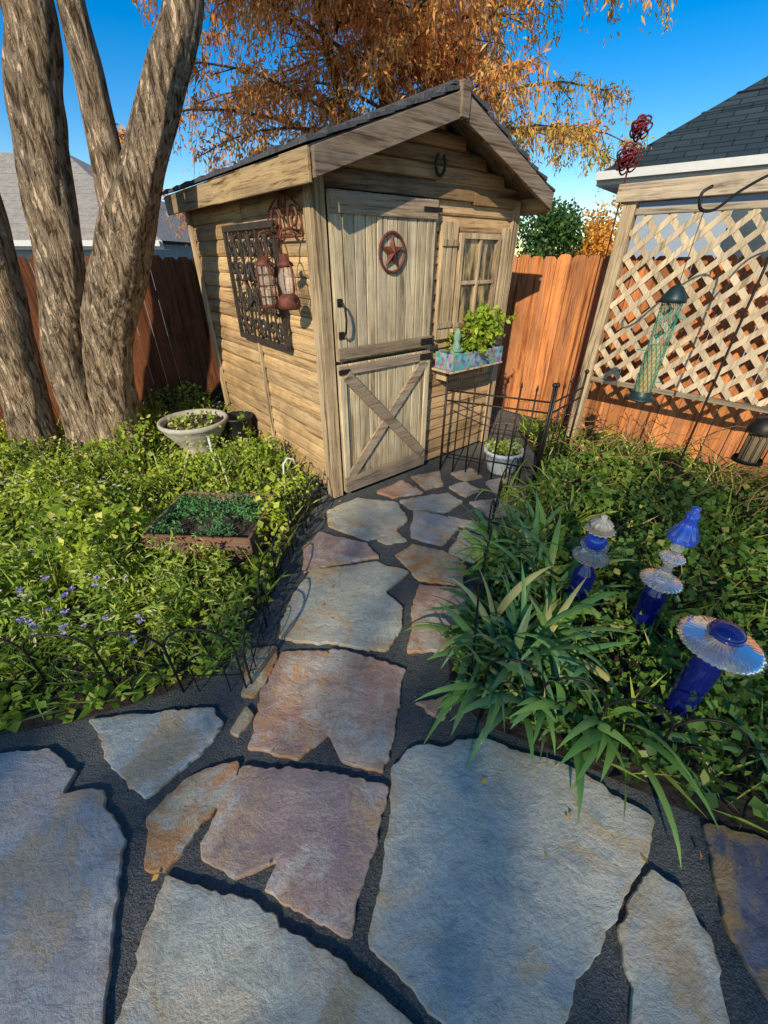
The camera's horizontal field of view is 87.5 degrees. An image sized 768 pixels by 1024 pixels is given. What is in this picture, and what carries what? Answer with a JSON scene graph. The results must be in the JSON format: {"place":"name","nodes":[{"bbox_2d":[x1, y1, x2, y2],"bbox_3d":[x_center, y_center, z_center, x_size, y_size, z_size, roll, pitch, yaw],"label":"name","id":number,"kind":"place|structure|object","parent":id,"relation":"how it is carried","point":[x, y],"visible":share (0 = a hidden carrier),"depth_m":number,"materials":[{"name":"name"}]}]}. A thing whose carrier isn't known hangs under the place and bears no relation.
{"place":"outdoors","nodes":[
{"label":"outdoors","id":0,"kind":"place"},
{"bbox_2d":[16,244,193,335],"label":"walls","id":1,"kind":"structure","parent":0,"point":[175,251],"depth_m":9.26,"materials":[{"name":"paint"}]},
{"bbox_2d":[0,152,193,245],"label":"roof","id":2,"kind":"structure","parent":1,"relation":"on","point":[166,233],"depth_m":9.27,"materials":[{"name":"grey"}]},
{"bbox_2d":[0,160,98,231],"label":"shingle courses","id":3,"kind":"object","parent":2,"relation":"on","point":[20,200],"visible":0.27,"depth_m":9.03,"materials":[{"name":"grey"}]},
{"bbox_2d":[13,240,170,249],"bbox_3d":[-10.305,-7.390,11.228,11.450,0.160,7.120,0,33,0],"label":"gutter and fascia","id":4,"kind":"object","parent":2,"relation":"attached to","point":[27,245],"visible":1,"depth_m":8.26,"materials":[{"name":"white metal"}]},
{"bbox_2d":[0,426,319,734],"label":"garden bed soil","id":5,"kind":"structure","parent":0,"point":[39,722],"depth_m":2.08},
{"bbox_2d":[0,459,125,525],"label":"daylily plant","id":6,"kind":"object","parent":5,"relation":"on","point":[11,494],"visible":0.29,"depth_m":2.91,"materials":[{"name":"green plant"}]},
{"bbox_2d":[16,575,152,644],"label":"lavender flowers","id":7,"kind":"object","parent":5,"relation":"on","point":[19,590],"visible":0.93,"depth_m":1.88,"materials":[{"name":"purple plant"}]},
{"bbox_2d":[0,445,172,634],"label":"white flowers","id":8,"kind":"object","parent":5,"relation":"on","point":[57,537],"visible":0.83,"depth_m":2.35,"materials":[{"name":"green plant"}]},
{"bbox_2d":[0,628,246,694],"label":"wire border fence","id":9,"kind":"object","parent":5,"relation":"on","point":[44,678],"visible":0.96,"depth_m":1.62,"materials":[{"name":"black metal"}]},
{"bbox_2d":[0,529,256,689],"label":"flowering plants","id":10,"kind":"object","parent":5,"relation":"on","point":[147,611],"visible":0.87,"depth_m":1.97,"materials":[{"name":"green plant"}]},
{"bbox_2d":[0,381,326,732],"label":"groundcover plants","id":11,"kind":"object","parent":5,"relation":"on","point":[136,515],"visible":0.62,"depth_m":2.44,"materials":[{"name":"green plant"}]},
{"bbox_2d":[157,408,227,458],"bbox_3d":[-1.760,-0.732,3.779,0.614,0.373,0.614,0,33,0],"label":"concrete bowl planter","id":12,"kind":"object","parent":5,"relation":"on","point":[195,425],"visible":0.95,"depth_m":3.66,"materials":[{"name":"concrete"}]},
{"bbox_2d":[143,413,270,473],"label":"white flowers","id":13,"kind":"object","parent":5,"relation":"on","point":[209,448],"visible":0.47,"depth_m":3.22,"materials":[{"name":"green plant"}]},
{"bbox_2d":[141,480,288,561],"bbox_3d":[-1.118,0.017,2.729,1.038,0.238,0.685,2,33,3],"label":"wooden planter box","id":14,"kind":"object","parent":5,"relation":"on","point":[223,521],"visible":0.94,"depth_m":2.63,"materials":[{"name":"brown wood"}]},
{"bbox_2d":[221,411,252,442],"bbox_3d":[-1.400,-0.818,3.890,0.290,0.240,0.290,0,33,0],"label":"black pot","id":15,"kind":"object","parent":5,"relation":"on","point":[235,424],"visible":0.83,"depth_m":3.81,"materials":[{"name":"plastic"}]},
{"bbox_2d":[207,436,295,497],"bbox_3d":[-1.057,-0.349,3.172,0.838,0.380,0.083,13,35,20],"label":"garden stake","id":16,"kind":"object","parent":5,"relation":"on","point":[283,467],"visible":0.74,"depth_m":3.05,"materials":[{"name":"white plastic"}]},
{"bbox_2d":[0,468,767,1023],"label":"flagstone path","id":17,"kind":"structure","parent":0,"point":[486,910],"depth_m":1.25,"materials":[{"name":"grey stone"}]},
{"bbox_2d":[151,454,702,880],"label":"fallen leaves","id":18,"kind":"object","parent":17,"relation":"on","point":[483,780],"visible":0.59,"depth_m":1.34,"materials":[{"name":"plant"}]},
{"bbox_2d":[0,263,767,1023],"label":"ground","id":19,"kind":"structure","parent":0,"point":[602,991],"depth_m":1.46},
{"bbox_2d":[0,0,204,468],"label":"multi trunk tree","id":20,"kind":"object","parent":19,"relation":"on","point":[88,317],"visible":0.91,"depth_m":2.74,"materials":[{"name":"brown plant"}]},
{"bbox_2d":[0,255,224,442],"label":"wooden fence","id":21,"kind":"object","parent":19,"relation":"on","point":[177,293],"visible":0.12,"depth_m":4.50,"materials":[{"name":"brown wood"}]},
{"bbox_2d":[242,475,321,683],"bbox_3d":[-0.572,0.226,2.340,0.094,0.305,1.552,2,33,3],"label":"wire border fence","id":22,"kind":"object","parent":19,"relation":"on","point":[246,621],"visible":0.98,"depth_m":2.11,"materials":[{"name":"black metal"}]},
{"bbox_2d":[162,79,555,497],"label":"garden shed","id":23,"kind":"structure","parent":19,"relation":"on","point":[354,275],"depth_m":2.77,"materials":[{"name":"brown wood"}]},
{"bbox_2d":[450,233,501,332],"bbox_3d":[0.710,-1.758,3.095,0.511,0.640,0.060,-24,39,-32],"label":"window frame","id":24,"kind":"structure","parent":23,"relation":"in","point":[461,236],"depth_m":3.04,"materials":[{"name":"brown wood"}]},
{"bbox_2d":[457,239,495,321],"bbox_3d":[0.700,-1.778,3.097,0.396,0.550,0.009,-24,39,-32],"label":"window glass with curtain","id":25,"kind":"structure","parent":23,"relation":"in","point":[470,245],"depth_m":3.07,"materials":[{"name":"beige glass"}]},
{"bbox_2d":[116,0,676,246],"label":"bald cypress tree","id":26,"kind":"object","parent":19,"relation":"on","point":[416,42],"visible":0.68,"depth_m":5.07,"materials":[{"name":"orange plant"}]},
{"bbox_2d":[468,457,518,677],"bbox_3d":[0.661,0.153,2.436,0.102,0.324,1.927,12,34,18],"label":"wire border fence","id":27,"kind":"object","parent":19,"relation":"on","point":[482,570],"visible":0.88,"depth_m":2.20,"materials":[{"name":"black metal"}]},
{"bbox_2d":[484,434,523,475],"bbox_3d":[1.017,-0.489,3.440,0.343,0.288,0.339,0,33,0],"label":"ribbed flower pot","id":28,"kind":"object","parent":19,"relation":"on","point":[502,450],"visible":0.84,"depth_m":3.38,"materials":[{"name":"ceramic"}]},
{"bbox_2d":[516,196,587,269],"bbox_3d":[8.452,-13.720,20.570,3.987,4.247,3.584,-19,37,-27],"label":"evergreen tree","id":29,"kind":"object","parent":19,"relation":"on","point":[555,228],"visible":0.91,"depth_m":19.87,"materials":[{"name":"green plant"}]},
{"bbox_2d":[553,195,622,285],"bbox_3d":[11.207,-14.324,21.444,3.986,4.389,4.870,27,42,36],"label":"autumn tree","id":30,"kind":"object","parent":19,"relation":"on","point":[596,243],"visible":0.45,"depth_m":20.69,"materials":[{"name":"orange plant"}]},
{"bbox_2d":[492,254,767,476],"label":"wooden fence","id":31,"kind":"object","parent":19,"relation":"on","point":[554,347],"visible":0.29,"depth_m":3.85,"materials":[{"name":"brown wood"}]},
{"bbox_2d":[0,0,767,256],"label":"sky","id":32,"kind":"structure","parent":0,"point":[714,50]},
{"bbox_2d":[424,406,767,839],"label":"grass","id":33,"kind":"structure","parent":0,"point":[634,703],"depth_m":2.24,"materials":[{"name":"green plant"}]},
{"bbox_2d":[439,369,589,485],"bbox_3d":[1.060,-0.672,3.248,1.155,0.843,0.435,0,33,0],"label":"iron garden fence","id":34,"kind":"object","parent":33,"relation":"on","point":[552,402],"visible":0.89,"depth_m":3.17,"materials":[{"name":"black metal"}]},
{"bbox_2d":[468,456,623,534],"bbox_3d":[1.123,-0.125,2.807,1.064,0.348,0.957,-27,41,-36],"label":"daylily plant","id":35,"kind":"object","parent":33,"relation":"on","point":[515,492],"visible":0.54,"depth_m":2.88,"materials":[{"name":"green plant"}]},
{"bbox_2d":[402,486,759,868],"bbox_3d":[0.745,0.393,1.904,1.312,0.448,1.907,0,33,0],"label":"iris plant","id":36,"kind":"object","parent":33,"relation":"on","point":[551,652],"visible":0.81,"depth_m":1.69,"materials":[{"name":"green plant"}]},
{"bbox_2d":[566,514,615,616],"bbox_3d":[0.985,0.320,1.982,0.168,0.730,0.168,0,33,0],"label":"glass totem","id":37,"kind":"object","parent":33,"relation":"on","point":[589,554],"visible":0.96,"depth_m":1.87,"materials":[{"name":"blue glass"}]},
{"bbox_2d":[442,417,767,823],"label":"ivy groundcover","id":38,"kind":"object","parent":33,"relation":"on","point":[744,558],"visible":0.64,"depth_m":2.12,"materials":[{"name":"green plant"}]},
{"bbox_2d":[475,395,767,515],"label":"bare vines","id":39,"kind":"object","parent":33,"relation":"on","point":[700,454],"visible":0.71,"depth_m":3.27,"materials":[{"name":"brown plant"}]},
{"bbox_2d":[479,658,767,801],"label":"wire border fence","id":40,"kind":"object","parent":33,"relation":"on","point":[738,759],"visible":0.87,"depth_m":1.36,"materials":[{"name":"black metal"}]},
{"bbox_2d":[625,506,701,639],"bbox_3d":[1.250,0.340,1.829,0.178,0.860,0.178,0,33,0],"label":"glass totem","id":41,"kind":"object","parent":33,"relation":"on","point":[662,583],"visible":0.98,"depth_m":1.76,"materials":[{"name":"blue glass"}]},
{"bbox_2d":[561,114,767,439],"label":"lattice arbor","id":42,"kind":"object","parent":33,"relation":"on","point":[630,197],"visible":0.98,"depth_m":2.95,"materials":[{"name":"brown wood"}]},
{"bbox_2d":[653,614,767,732],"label":"glass totem","id":43,"kind":"object","parent":33,"relation":"on","point":[716,647],"visible":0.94,"depth_m":1.34,"materials":[{"name":"blue glass"}]},
{"bbox_2d":[661,174,767,502],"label":"shepherd hook","id":44,"kind":"object","parent":33,"relation":"on","point":[701,209],"visible":0.99,"depth_m":2.35,"materials":[{"name":"black metal"}]},
{"bbox_2d":[624,212,703,402],"bbox_3d":[1.606,-1.113,2.260,0.188,0.952,0.187,0,33,0],"label":"bird feeder","id":45,"kind":"object","parent":44,"relation":"hanging from","point":[641,390],"visible":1,"depth_m":2.34,"materials":[{"name":"green metal"}]},
{"bbox_2d":[730,416,767,466],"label":"bird feeder","id":46,"kind":"object","parent":44,"relation":"hanging from","point":[753,447],"visible":1,"depth_m":2.24,"materials":[{"name":"black metal"}]},
{"bbox_2d":[722,655,767,784],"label":"iris plant","id":47,"kind":"object","parent":33,"relation":"on","point":[755,740],"visible":0.2,"depth_m":1.42,"materials":[{"name":"green plant"}]},
{"bbox_2d":[620,194,767,388],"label":"walls","id":48,"kind":"structure","parent":0,"point":[700,244],"depth_m":5.35,"materials":[{"name":"paint"}]},
{"bbox_2d":[595,153,767,193],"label":"gutter and fascia","id":49,"kind":"object","parent":48,"relation":"attached to","point":[610,180],"visible":0.51,"depth_m":4.86,"materials":[{"name":"white metal"}]},
{"bbox_2d":[604,76,767,170],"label":"roof","id":50,"kind":"structure","parent":48,"relation":"on","point":[755,146],"depth_m":4.94,"materials":[{"name":"grey"}]},
{"bbox_2d":[641,86,767,151],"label":"shingle courses","id":51,"kind":"object","parent":50,"relation":"on","point":[720,125],"visible":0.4,"depth_m":4.95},
{"bbox_2d":[700,208,767,303],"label":"windows","id":52,"kind":"structure","parent":48,"relation":"attached to","point":[745,230],"depth_m":5.00,"materials":[{"name":"glass"}]}
]}

